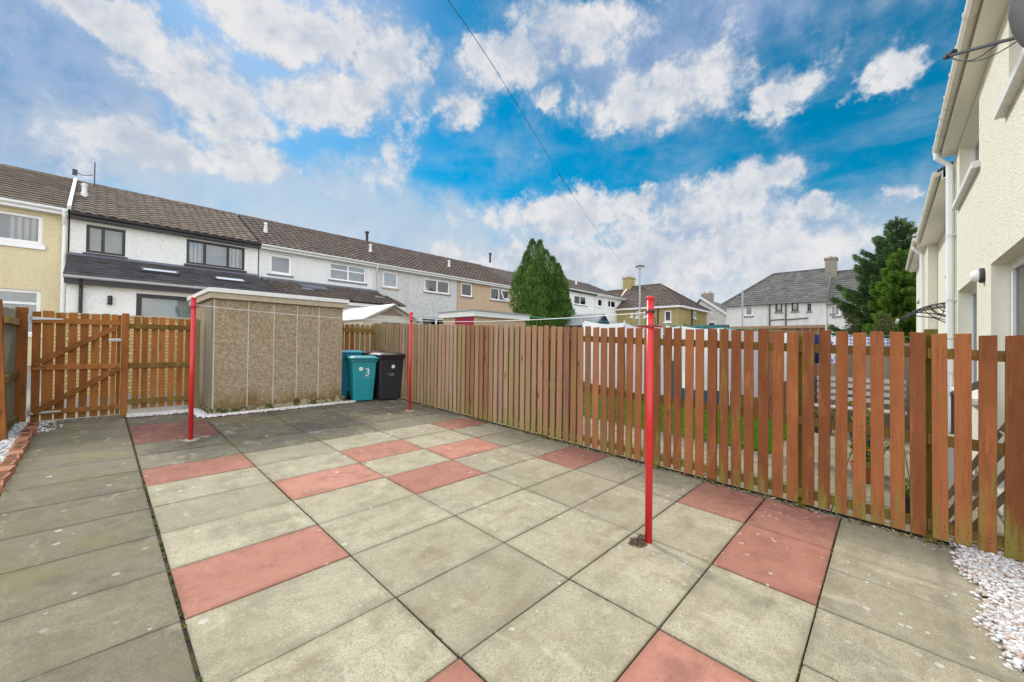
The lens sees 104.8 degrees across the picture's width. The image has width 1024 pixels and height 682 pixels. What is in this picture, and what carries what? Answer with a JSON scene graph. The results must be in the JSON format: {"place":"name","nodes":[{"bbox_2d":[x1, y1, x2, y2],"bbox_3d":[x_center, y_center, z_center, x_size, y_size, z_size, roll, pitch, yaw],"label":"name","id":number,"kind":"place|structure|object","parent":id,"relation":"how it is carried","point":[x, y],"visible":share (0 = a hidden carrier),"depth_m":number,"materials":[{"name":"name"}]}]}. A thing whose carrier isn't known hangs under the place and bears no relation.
{"place":"outdoors","nodes":[
{"label":"outdoors","id":0,"kind":"place"},
{"bbox_2d":[0,416,196,681],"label":"path paving","id":1,"kind":"structure","parent":0,"point":[86,593],"depth_m":2.47,"materials":[{"name":"concrete"}]},
{"bbox_2d":[37,421,62,431],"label":"white gravel","id":2,"kind":"structure","parent":1,"relation":"on","point":[45,428],"depth_m":5.64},
{"bbox_2d":[126,409,188,417],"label":"white gravel","id":3,"kind":"structure","parent":0,"point":[169,412],"depth_m":6.61,"materials":[{"name":"gravel"}]},
{"bbox_2d":[53,312,370,398],"bbox_3d":[-6.746,0.361,10.481,0.280,1.760,7.190,0,-1,44],"label":"fence","id":4,"kind":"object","parent":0,"point":[131,336],"depth_m":8.65,"materials":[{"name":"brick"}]},
{"bbox_2d":[201,400,355,417],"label":"white gravel","id":5,"kind":"structure","parent":0,"point":[270,409],"depth_m":7.30,"materials":[{"name":"gravel"}]},
{"bbox_2d":[194,408,207,417],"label":"white gravel","id":6,"kind":"structure","parent":5,"relation":"on","point":[198,412],"depth_m":6.75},
{"bbox_2d":[343,304,422,325],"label":"summer house","id":7,"kind":"structure","parent":0,"point":[391,313],"depth_m":14.26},
{"bbox_2d":[0,0,965,303],"label":"sky","id":8,"kind":"structure","parent":0,"point":[720,147],"materials":[{"name":"blue"}]},
{"bbox_2d":[0,397,1023,681],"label":"patio paving","id":9,"kind":"structure","parent":0,"point":[272,583],"depth_m":2.70,"materials":[{"name":"concrete"}]},
{"bbox_2d":[0,472,11,485],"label":"brick","id":10,"kind":"object","parent":9,"relation":"on","point":[5,477],"visible":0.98,"depth_m":3.72,"materials":[{"name":"brick"}]},
{"bbox_2d":[0,465,15,475],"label":"brick","id":11,"kind":"object","parent":9,"relation":"on","point":[8,469],"visible":0.55,"depth_m":3.88,"materials":[{"name":"brick"}]},
{"bbox_2d":[0,460,16,466],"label":"brick","id":12,"kind":"object","parent":9,"relation":"on","point":[7,463],"visible":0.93,"depth_m":4.04,"materials":[{"name":"brick"}]},
{"bbox_2d":[4,454,18,464],"bbox_3d":[-5.320,1.272,4.195,0.215,0.086,0.100,0,-1,39],"label":"brick","id":13,"kind":"object","parent":9,"relation":"on","point":[11,457],"visible":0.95,"depth_m":4.16,"materials":[{"name":"brick"}]},
{"bbox_2d":[9,449,22,459],"bbox_3d":[-5.486,1.268,4.362,0.215,0.085,0.100,0,-1,39],"label":"brick","id":14,"kind":"object","parent":9,"relation":"on","point":[19,452],"visible":0.64,"depth_m":4.33,"materials":[{"name":"brick"}]},
{"bbox_2d":[9,444,27,454],"bbox_3d":[-5.658,1.256,4.522,0.100,0.086,0.215,1,-1,-42],"label":"brick","id":15,"kind":"object","parent":9,"relation":"on","point":[23,447],"visible":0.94,"depth_m":4.50,"materials":[{"name":"brick"}]},
{"bbox_2d":[25,311,121,420],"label":"timber gate","id":16,"kind":"structure","parent":9,"relation":"on","point":[47,367],"depth_m":6.10,"materials":[{"name":"wood"}]},
{"bbox_2d":[183,297,200,441],"bbox_3d":[-4.288,0.392,5.288,0.198,1.971,0.175,1,-1,9],"label":"clothes pole","id":17,"kind":"object","parent":9,"relation":"on","point":[193,306],"visible":0.94,"depth_m":5.28,"materials":[{"name":"metal"}]},
{"bbox_2d":[200,305,409,320],"bbox_3d":[-3.133,-0.431,6.544,0.008,0.068,3.326,0,-1,43],"label":"clothes line","id":18,"kind":"object","parent":17,"relation":"attached to","point":[295,314],"visible":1,"depth_m":6.20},
{"bbox_2d":[341,350,364,396],"bbox_3d":[-3.790,0.747,9.024,0.585,1.086,0.693,1,-1,-42],"label":"wheelie bin","id":19,"kind":"object","parent":9,"relation":"on","point":[345,384],"visible":0.24,"depth_m":8.80,"materials":[{"name":"blue plastic"}]},
{"bbox_2d":[345,355,379,400],"bbox_3d":[-3.325,0.818,8.725,0.625,0.992,0.757,1,-1,-33],"label":"wheelie bin","id":20,"kind":"object","parent":9,"relation":"on","point":[361,374],"visible":1,"depth_m":8.52,"materials":[{"name":"teal plastic"}]},
{"bbox_2d":[367,353,405,399],"bbox_3d":[-2.883,0.799,9.036,0.665,1.058,0.857,1,-1,-39],"label":"wheelie bin","id":21,"kind":"object","parent":9,"relation":"on","point":[388,376],"visible":0.85,"depth_m":8.79,"materials":[{"name":"black plastic"}]},
{"bbox_2d":[404,312,415,411],"bbox_3d":[-2.000,0.427,7.776,0.199,1.996,0.202,0,-1,44],"label":"clothes pole","id":22,"kind":"object","parent":9,"relation":"on","point":[410,364],"visible":0.94,"depth_m":7.76,"materials":[{"name":"metal"}]},
{"bbox_2d":[0,418,837,681],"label":"moss","id":23,"kind":"object","parent":9,"relation":"on","point":[157,529],"visible":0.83,"depth_m":2.76,"materials":[{"name":"plant"}]},
{"bbox_2d":[628,533,647,547],"bbox_3d":[1.003,1.564,3.100,0.156,0.015,0.246,0,-1,44],"label":"soil patch","id":24,"kind":"object","parent":9,"relation":"on","point":[639,542],"visible":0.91,"depth_m":3.08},
{"bbox_2d":[638,296,662,543],"bbox_3d":[1.079,0.634,3.105,0.188,1.981,0.071,1,-1,-15],"label":"clothes pole","id":25,"kind":"object","parent":9,"relation":"on","point":[650,326],"visible":0.98,"depth_m":3.08,"materials":[{"name":"metal"}]},
{"bbox_2d":[416,312,645,321],"bbox_3d":[-0.444,-0.320,5.466,0.009,0.210,5.550,1,-1,-33],"label":"clothes line","id":26,"kind":"object","parent":25,"relation":"attached to","point":[537,319],"visible":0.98,"depth_m":4.30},
{"bbox_2d":[411,402,958,550],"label":"leaf litter","id":27,"kind":"object","parent":9,"relation":"on","point":[858,521],"visible":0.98,"depth_m":4.12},
{"bbox_2d":[949,540,1023,673],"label":"white gravel","id":28,"kind":"structure","parent":9,"relation":"on","point":[998,578],"depth_m":2.56,"materials":[{"name":"gravel"}]},
{"bbox_2d":[26,366,1003,548],"bbox_3d":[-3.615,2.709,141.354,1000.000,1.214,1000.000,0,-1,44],"label":"ground","id":29,"kind":"structure","parent":0,"point":[165,407],"depth_m":6.36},
{"bbox_2d":[0,422,27,461],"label":"white gravel","id":30,"kind":"structure","parent":29,"relation":"on","point":[13,435],"depth_m":4.91,"materials":[{"name":"gravel"}]},
{"bbox_2d":[0,299,28,440],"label":"side fence","id":31,"kind":"object","parent":29,"relation":"on","point":[13,352],"visible":0.93,"depth_m":5.44,"materials":[{"name":"wood"}]},
{"bbox_2d":[0,163,76,365],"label":"terraced house","id":32,"kind":"structure","parent":29,"relation":"on","point":[35,207],"depth_m":13.05,"materials":[{"name":"paint"}]},
{"bbox_2d":[0,288,41,336],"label":"window","id":33,"kind":"structure","parent":32,"relation":"in","point":[11,298],"depth_m":12.87,"materials":[{"name":"white plastic"}]},
{"bbox_2d":[0,210,44,249],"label":"window","id":34,"kind":"structure","parent":32,"relation":"in","point":[17,227],"depth_m":12.84,"materials":[{"name":"white plastic"}]},
{"bbox_2d":[120,313,200,415],"bbox_3d":[-6.058,0.442,6.836,0.140,1.780,1.022,0,-1,44],"label":"gate fence","id":35,"kind":"object","parent":29,"relation":"on","point":[144,365],"visible":0.84,"depth_m":6.81,"materials":[{"name":"wood"}]},
{"bbox_2d":[63,162,279,317],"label":"terraced house","id":36,"kind":"structure","parent":29,"relation":"on","point":[134,253],"depth_m":14.63,"materials":[{"name":"paint"}]},
{"bbox_2d":[83,225,127,258],"bbox_3d":[-14.643,-3.499,14.232,0.465,1.146,1.116,0,-1,44],"label":"window","id":37,"kind":"structure","parent":36,"relation":"in","point":[100,240],"depth_m":14.26,"materials":[{"name":"black plastic"}]},
{"bbox_2d":[136,293,190,317],"bbox_3d":[-11.356,-0.308,14.084,0.350,2.445,3.030,0,-1,44],"label":"window","id":38,"kind":"structure","parent":36,"relation":"in","point":[146,304],"depth_m":13.53,"materials":[{"name":"glass"}]},
{"bbox_2d":[184,239,246,272],"bbox_3d":[-12.428,-3.516,16.563,0.465,1.086,2.106,0,-1,44],"label":"window","id":39,"kind":"structure","parent":36,"relation":"in","point":[200,253],"depth_m":16.62,"materials":[{"name":"black plastic"}]},
{"bbox_2d":[187,287,349,413],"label":"concrete shed","id":40,"kind":"structure","parent":29,"relation":"on","point":[252,359],"depth_m":7.43,"materials":[{"name":"pebbledash aggregate concrete"},{"name":"grey felt"},{"name":"timber"}]},
{"bbox_2d":[203,300,212,407],"bbox_3d":[-5.420,0.228,7.034,0.548,1.870,0.027,0,-1,44],"label":"plank door","id":41,"kind":"structure","parent":40,"relation":"in","point":[208,310],"depth_m":6.96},
{"bbox_2d":[238,214,406,311],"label":"terraced house","id":42,"kind":"structure","parent":29,"relation":"on","point":[295,260],"depth_m":19.38,"materials":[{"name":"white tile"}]},
{"bbox_2d":[267,253,293,277],"bbox_3d":[-10.778,-3.481,18.299,0.465,0.996,1.096,0,-1,44],"label":"window","id":43,"kind":"structure","parent":42,"relation":"in","point":[278,264],"depth_m":18.42,"materials":[{"name":"white plastic"}]},
{"bbox_2d":[328,262,367,284],"bbox_3d":[-8.611,-3.479,20.579,0.465,0.936,2.046,0,-1,44],"label":"window","id":44,"kind":"structure","parent":42,"relation":"in","point":[345,273],"depth_m":20.62,"materials":[{"name":"white plastic"}]},
{"bbox_2d":[342,323,374,350],"bbox_3d":[-3.862,0.418,9.538,0.060,1.682,1.138,0,-1,44],"label":"corner fence","id":45,"kind":"object","parent":29,"relation":"on","point":[362,330],"visible":0.25,"depth_m":9.64,"materials":[{"name":"wood"}]},
{"bbox_2d":[345,236,460,348],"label":"terraced house","id":46,"kind":"structure","parent":29,"relation":"on","point":[424,289],"depth_m":23.88,"materials":[{"name":"paint"}]},
{"bbox_2d":[382,271,399,289],"bbox_3d":[-6.955,-3.409,22.321,0.465,0.996,1.076,0,-1,44],"label":"window","id":47,"kind":"structure","parent":46,"relation":"in","point":[388,277],"depth_m":22.48,"materials":[{"name":"white plastic"}]},
{"bbox_2d":[422,317,442,324],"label":"window","id":48,"kind":"structure","parent":46,"relation":"in","point":[426,320],"depth_m":24.30,"materials":[{"name":"white plastic"}]},
{"bbox_2d":[423,278,450,295],"bbox_3d":[-4.649,-3.356,24.537,0.175,0.916,2.046,0,-1,44],"label":"window","id":49,"kind":"structure","parent":46,"relation":"in","point":[435,286],"depth_m":24.53,"materials":[{"name":"white plastic"}]},
{"bbox_2d":[394,253,516,312],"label":"terraced house","id":50,"kind":"structure","parent":29,"relation":"on","point":[480,287],"depth_m":27.72,"materials":[{"name":"paint"}]},
{"bbox_2d":[460,282,472,297],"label":"window","id":51,"kind":"structure","parent":50,"relation":"in","point":[466,288],"depth_m":26.32,"materials":[{"name":"white plastic"}]},
{"bbox_2d":[490,287,509,302],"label":"window","id":52,"kind":"structure","parent":50,"relation":"in","point":[496,294],"depth_m":28.44,"materials":[{"name":"white plastic"}]},
{"bbox_2d":[437,309,530,327],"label":"flat outbuilding","id":53,"kind":"structure","parent":29,"relation":"on","point":[478,315],"depth_m":14.71,"materials":[{"name":"grey fabric"}]},
{"bbox_2d":[455,317,473,325],"bbox_3d":[-1.759,0.223,14.407,1.040,2.165,0.028,0,-1,44],"label":"door","id":54,"kind":"structure","parent":53,"relation":"in","point":[465,318],"depth_m":14.35,"materials":[{"name":"paint"}]},
{"bbox_2d":[483,266,517,310],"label":"terraced house","id":55,"kind":"structure","parent":29,"relation":"on","point":[506,275],"depth_m":32.94,"materials":[{"name":"grey tile"}]},
{"bbox_2d":[507,237,578,327],"bbox_3d":[1.493,-1.738,18.822,3.841,6.503,3.514,0,-1,44],"label":"cypress tree","id":56,"kind":"object","parent":29,"relation":"on","point":[541,290],"visible":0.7,"depth_m":18.29,"materials":[{"name":"green plant"}]},
{"bbox_2d":[564,278,598,314],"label":"terraced house","id":57,"kind":"structure","parent":29,"relation":"on","point":[583,299],"depth_m":36.44,"materials":[{"name":"paint"}]},
{"bbox_2d":[574,295,586,306],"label":"window","id":58,"kind":"structure","parent":57,"relation":"in","point":[578,300],"depth_m":35.97,"materials":[{"name":"white plastic"}]},
{"bbox_2d":[563,313,609,328],"bbox_3d":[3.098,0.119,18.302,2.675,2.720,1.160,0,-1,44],"label":"car","id":59,"kind":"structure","parent":29,"relation":"on","point":[577,322],"depth_m":17.74,"materials":[{"name":"grey paint"}]},
{"bbox_2d":[571,280,625,323],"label":"terraced house","id":60,"kind":"structure","parent":29,"relation":"on","point":[607,303],"depth_m":39.86,"materials":[{"name":"paint"}]},
{"bbox_2d":[608,300,615,308],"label":"window","id":61,"kind":"structure","parent":60,"relation":"in","point":[611,304],"depth_m":40.18,"materials":[{"name":"white plastic"}]},
{"bbox_2d":[607,289,622,295],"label":"ochre house","id":62,"kind":"structure","parent":29,"relation":"on","point":[619,292],"depth_m":45.45,"materials":[{"name":"brown tile"}]},
{"bbox_2d":[583,344,663,396],"bbox_3d":[2.355,0.794,12.248,4.980,1.585,0.095,0,-1,44],"label":"hedge fence","id":63,"kind":"object","parent":29,"relation":"on","point":[625,374],"visible":0.02,"depth_m":11.38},
{"bbox_2d":[635,265,644,327],"bbox_3d":[9.240,-1.968,28.573,0.660,7.063,0.660,0,-1,44],"label":"street lamp","id":64,"kind":"object","parent":29,"relation":"on","point":[639,267],"visible":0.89,"depth_m":28.55,"materials":[{"name":"grey metal"}]},
{"bbox_2d":[615,276,711,338],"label":"ochre house","id":65,"kind":"structure","parent":29,"relation":"on","point":[672,307],"depth_m":39.52,"materials":[{"name":"brown tile"}]},
{"bbox_2d":[448,0,629,270],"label":"overhead wire","id":66,"kind":"object","parent":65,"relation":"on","point":[516,103],"visible":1,"depth_m":9.52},
{"bbox_2d":[663,311,671,322],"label":"window","id":67,"kind":"structure","parent":65,"relation":"in","point":[667,319],"depth_m":37.37,"materials":[{"name":"white plastic"}]},
{"bbox_2d":[373,323,1023,561],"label":"board fence","id":68,"kind":"object","parent":29,"relation":"on","point":[528,378],"visible":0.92,"depth_m":4.03,"materials":[{"name":"wood"}]},
{"bbox_2d":[670,325,729,405],"bbox_3d":[4.706,0.627,10.018,1.460,2.043,0.095,0,-1,44],"label":"blue fence","id":69,"kind":"object","parent":29,"relation":"on","point":[705,391],"visible":0.16,"depth_m":9.91,"materials":[{"name":"teal paint"}]},
{"bbox_2d":[697,291,726,324],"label":"grey house","id":70,"kind":"structure","parent":29,"relation":"on","point":[717,315],"depth_m":43.91,"materials":[{"name":"paint"}]},
{"bbox_2d":[729,325,824,413],"bbox_3d":[5.898,0.689,8.884,1.810,2.064,0.095,0,-1,44],"label":"brown fence","id":71,"kind":"object","parent":29,"relation":"on","point":[810,328],"visible":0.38,"depth_m":8.86,"materials":[{"name":"wood"}]},
{"bbox_2d":[722,256,838,352],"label":"grey house","id":72,"kind":"structure","parent":29,"relation":"on","point":[789,298],"depth_m":33.56,"materials":[{"name":"grey roof tile"},{"name":"white render"},{"name":"dark glass"}]},
{"bbox_2d":[744,305,753,316],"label":"window","id":73,"kind":"structure","parent":72,"relation":"in","point":[748,309],"depth_m":34.97,"materials":[{"name":"white plastic"}]},
{"bbox_2d":[790,303,798,312],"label":"window","id":74,"kind":"structure","parent":72,"relation":"in","point":[794,305],"depth_m":32.60,"materials":[{"name":"white plastic"}]},
{"bbox_2d":[827,269,861,332],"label":"grey house","id":75,"kind":"structure","parent":29,"relation":"on","point":[845,278],"depth_m":31.18,"materials":[{"name":"tile"}]},
{"bbox_2d":[832,305,841,317],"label":"window","id":76,"kind":"structure","parent":75,"relation":"in","point":[837,311],"depth_m":30.90,"materials":[{"name":"white plastic"}]},
{"bbox_2d":[842,309,862,335],"bbox_3d":[17.613,0.152,20.376,1.881,3.816,1.561,0,-1,33],"label":"garden shrub","id":77,"kind":"object","parent":29,"relation":"on","point":[852,329],"visible":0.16,"depth_m":20.37,"materials":[{"name":"green plant"}]},
{"bbox_2d":[831,343,909,430],"bbox_3d":[7.189,0.915,7.652,1.720,1.751,0.095,0,-1,44],"label":"pale fence","id":78,"kind":"object","parent":29,"relation":"on","point":[887,376],"visible":0.02,"depth_m":7.61,"materials":[{"name":"wood"}]},
{"bbox_2d":[826,216,917,335],"bbox_3d":[20.023,-2.200,20.127,7.698,8.638,7.153,1,-1,-12],"label":"spruce tree","id":79,"kind":"object","parent":29,"relation":"on","point":[868,273],"visible":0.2,"depth_m":20.40,"materials":[{"name":"green plant"}]},
{"bbox_2d":[862,312,908,342],"bbox_3d":[16.163,0.415,17.069,2.284,3.331,1.773,0,-1,44],"label":"garden shrub","id":80,"kind":"object","parent":29,"relation":"on","point":[882,327],"visible":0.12,"depth_m":17.01,"materials":[{"name":"green plant"}]},
{"bbox_2d":[861,248,915,342],"bbox_3d":[17.918,-1.097,18.265,3.742,6.419,3.944,0,-1,44],"label":"conifer tree","id":81,"kind":"object","parent":29,"relation":"on","point":[896,287],"visible":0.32,"depth_m":17.87,"materials":[{"name":"green plant"}]},
{"bbox_2d":[905,237,937,331],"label":"harled house","id":82,"kind":"structure","parent":29,"relation":"on","point":[922,261],"depth_m":11.88,"materials":[{"name":"paint"}]},
{"bbox_2d":[915,161,953,333],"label":"harled house","id":83,"kind":"structure","parent":29,"relation":"on","point":[932,227],"depth_m":9.59,"materials":[{"name":"cream roughcast render"},{"name":"glass"},{"name":"white plastic"}]},
{"bbox_2d":[895,302,945,323],"bbox_3d":[8.698,-0.535,8.303,0.899,0.440,1.200,0,-1,44],"label":"door canopy","id":84,"kind":"object","parent":83,"relation":"attached to","point":[932,307],"visible":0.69,"depth_m":8.33,"materials":[{"name":"black"}]},
{"bbox_2d":[932,0,1023,516],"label":"harled house","id":85,"kind":"structure","parent":29,"relation":"on","point":[980,133],"depth_m":4.54,"materials":[{"name":"cream roughcast render"},{"name":"glass"},{"name":"white plastic"}]},
{"bbox_2d":[456,311,953,339],"bbox_3d":[1.748,-0.444,8.007,9.901,0.861,0.009,0,-1,44],"label":"clothes line","id":86,"kind":"object","parent":85,"relation":"attached to","point":[672,325],"visible":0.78,"depth_m":6.88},
{"bbox_2d":[583,321,623,387],"bbox_3d":[1.811,0.244,7.930,0.940,1.360,0.154,0,-1,44],"label":"bed sheet","id":87,"kind":"object","parent":86,"relation":"hanging from","point":[600,326],"visible":0.31,"depth_m":7.98,"materials":[{"name":"white fabric"}]},
{"bbox_2d":[625,323,663,394],"bbox_3d":[2.439,0.325,7.342,0.740,1.356,0.153,0,-1,44],"label":"bed sheet","id":88,"kind":"object","parent":86,"relation":"hanging from","point":[662,367],"visible":0.16,"depth_m":7.31,"materials":[{"name":"white fabric"}]},
{"bbox_2d":[666,325,679,360],"bbox_3d":[2.839,0.031,6.965,0.240,0.635,0.138,0,-1,44],"label":"pillow case","id":89,"kind":"object","parent":86,"relation":"hanging from","point":[673,338],"visible":0.14,"depth_m":6.97,"materials":[{"name":"white fabric"}]},
{"bbox_2d":[681,326,723,390],"bbox_3d":[3.185,0.281,6.632,0.680,1.092,0.140,0,-1,44],"label":"bath towel","id":90,"kind":"object","parent":86,"relation":"hanging from","point":[705,357],"visible":0.19,"depth_m":6.59,"materials":[{"name":"white fabric"}]},
{"bbox_2d":[726,328,757,397],"bbox_3d":[3.667,0.339,6.166,0.580,1.094,0.152,0,-1,44],"label":"table cloth","id":91,"kind":"object","parent":86,"relation":"hanging from","point":[742,368],"visible":0.16,"depth_m":6.21,"materials":[{"name":"grey fabric"}]},
{"bbox_2d":[784,333,786,380],"bbox_3d":[4.013,0.233,5.848,0.200,0.780,0.153,0,-1,44],"label":"shirt","id":92,"kind":"object","parent":86,"relation":"hanging from","point":[785,359],"visible":0.11,"depth_m":5.82,"materials":[{"name":"white fabric"}]},
{"bbox_2d":[814,334,818,362],"bbox_3d":[4.307,0.096,5.563,0.180,0.442,0.152,0,-1,44],"label":"towel","id":93,"kind":"object","parent":86,"relation":"hanging from","point":[816,354],"visible":0.18,"depth_m":5.58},
{"bbox_2d":[831,335,835,363],"bbox_3d":[4.457,0.101,5.430,0.180,0.422,0.125,0,-1,44],"label":"towel","id":94,"kind":"object","parent":86,"relation":"hanging from","point":[833,342],"visible":0.22,"depth_m":5.43,"materials":[{"name":"white fabric"}]},
{"bbox_2d":[848,335,869,345],"bbox_3d":[4.644,0.044,5.249,0.300,0.278,0.136,0,-1,44],"label":"tea towel","id":95,"kind":"object","parent":86,"relation":"hanging from","point":[850,339],"visible":0.23,"depth_m":5.31,"materials":[{"name":"blue fabric"}]},
{"bbox_2d":[971,287,976,382],"bbox_3d":[6.841,-0.052,5.717,0.060,1.566,1.906,0,-1,44],"label":"window","id":96,"kind":"structure","parent":85,"relation":"in","point":[973,292],"depth_m":6.31,"materials":[{"name":"white plastic"}]},
{"bbox_2d":[973,133,978,160],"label":"window","id":97,"kind":"structure","parent":85,"relation":"in","point":[976,144],"depth_m":6.15,"materials":[{"name":"white plastic"}]},
{"bbox_2d":[943,0,1023,61],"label":"satellite dish","id":98,"kind":"object","parent":85,"relation":"attached to","point":[1016,15],"visible":1,"depth_m":2.40,"materials":[{"name":"grey metal"}]},
{"bbox_2d":[1011,254,1023,335],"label":"patio door","id":99,"kind":"structure","parent":85,"relation":"in","point":[1017,266],"depth_m":4.25,"materials":[{"name":"white plastic"}]},
{"bbox_2d":[583,392,786,452],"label":"lawn grass","id":100,"kind":"structure","parent":0,"point":[729,428],"depth_m":7.68,"materials":[{"name":"plant"}]},
{"bbox_2d":[401,390,1003,551],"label":"neighbour paving","id":101,"kind":"structure","parent":0,"point":[1000,526],"depth_m":5.25,"materials":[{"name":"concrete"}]},
{"bbox_2d":[814,407,834,433],"bbox_3d":[5.789,1.460,7.389,0.501,0.515,0.503,0,-1,44],"label":"flower pot","id":102,"kind":"object","parent":101,"relation":"on","point":[816,428],"visible":0.2,"depth_m":7.32,"materials":[{"name":"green plant"}]},
{"bbox_2d":[848,400,869,445],"bbox_3d":[5.899,1.352,6.644,0.472,0.764,0.504,1,-1,14],"label":"flower pot","id":103,"kind":"object","parent":101,"relation":"on","point":[867,419],"visible":0.16,"depth_m":6.66,"materials":[{"name":"green plant"}]},
{"bbox_2d":[848,443,870,483],"bbox_3d":[4.268,1.454,4.783,0.363,0.494,0.319,1,-1,-28],"label":"flower pot","id":104,"kind":"object","parent":101,"relation":"on","point":[868,471],"visible":0.32,"depth_m":4.69,"materials":[{"name":"ceramic"}]},
{"bbox_2d":[814,376,906,414],"bbox_3d":[6.460,1.239,7.430,1.370,1.065,0.510,0,-1,44],"label":"garden bench","id":105,"kind":"object","parent":101,"relation":"on","point":[816,390],"visible":0.31,"depth_m":7.64,"materials":[{"name":"silver metal"}]},
{"bbox_2d":[851,423,889,461],"bbox_3d":[4.599,1.367,5.070,0.371,0.685,0.417,0,-1,44],"label":"flower pot","id":106,"kind":"object","parent":101,"relation":"on","point":[868,438],"visible":0.08,"depth_m":4.98,"materials":[{"name":"green plant"}]},
{"bbox_2d":[905,474,909,513],"bbox_3d":[3.912,1.495,3.821,0.349,0.418,0.352,0,-1,44],"label":"flower pot","id":107,"kind":"object","parent":101,"relation":"on","point":[907,500],"visible":0.09,"depth_m":3.81,"materials":[{"name":"grey plant"}]},
{"bbox_2d":[948,434,953,488],"bbox_3d":[5.320,1.461,4.845,0.360,0.560,0.640,0,-1,44],"label":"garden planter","id":108,"kind":"object","parent":101,"relation":"on","point":[950,466],"depth_m":4.61,"materials":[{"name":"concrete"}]},
{"bbox_2d":[950,381,977,433],"bbox_3d":[4.846,1.039,4.201,0.045,1.425,2.606,0,-1,44],"label":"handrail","id":109,"kind":"object","parent":101,"relation":"on","point":[974,385],"visible":0.11,"depth_m":5.06,"materials":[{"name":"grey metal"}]},
{"bbox_2d":[948,421,1004,529],"bbox_3d":[4.088,1.195,3.490,0.560,1.057,0.470,0,-1,44],"label":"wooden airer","id":110,"kind":"object","parent":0,"point":[1000,475],"visible":0.12,"depth_m":3.50,"materials":[{"name":"wood"}]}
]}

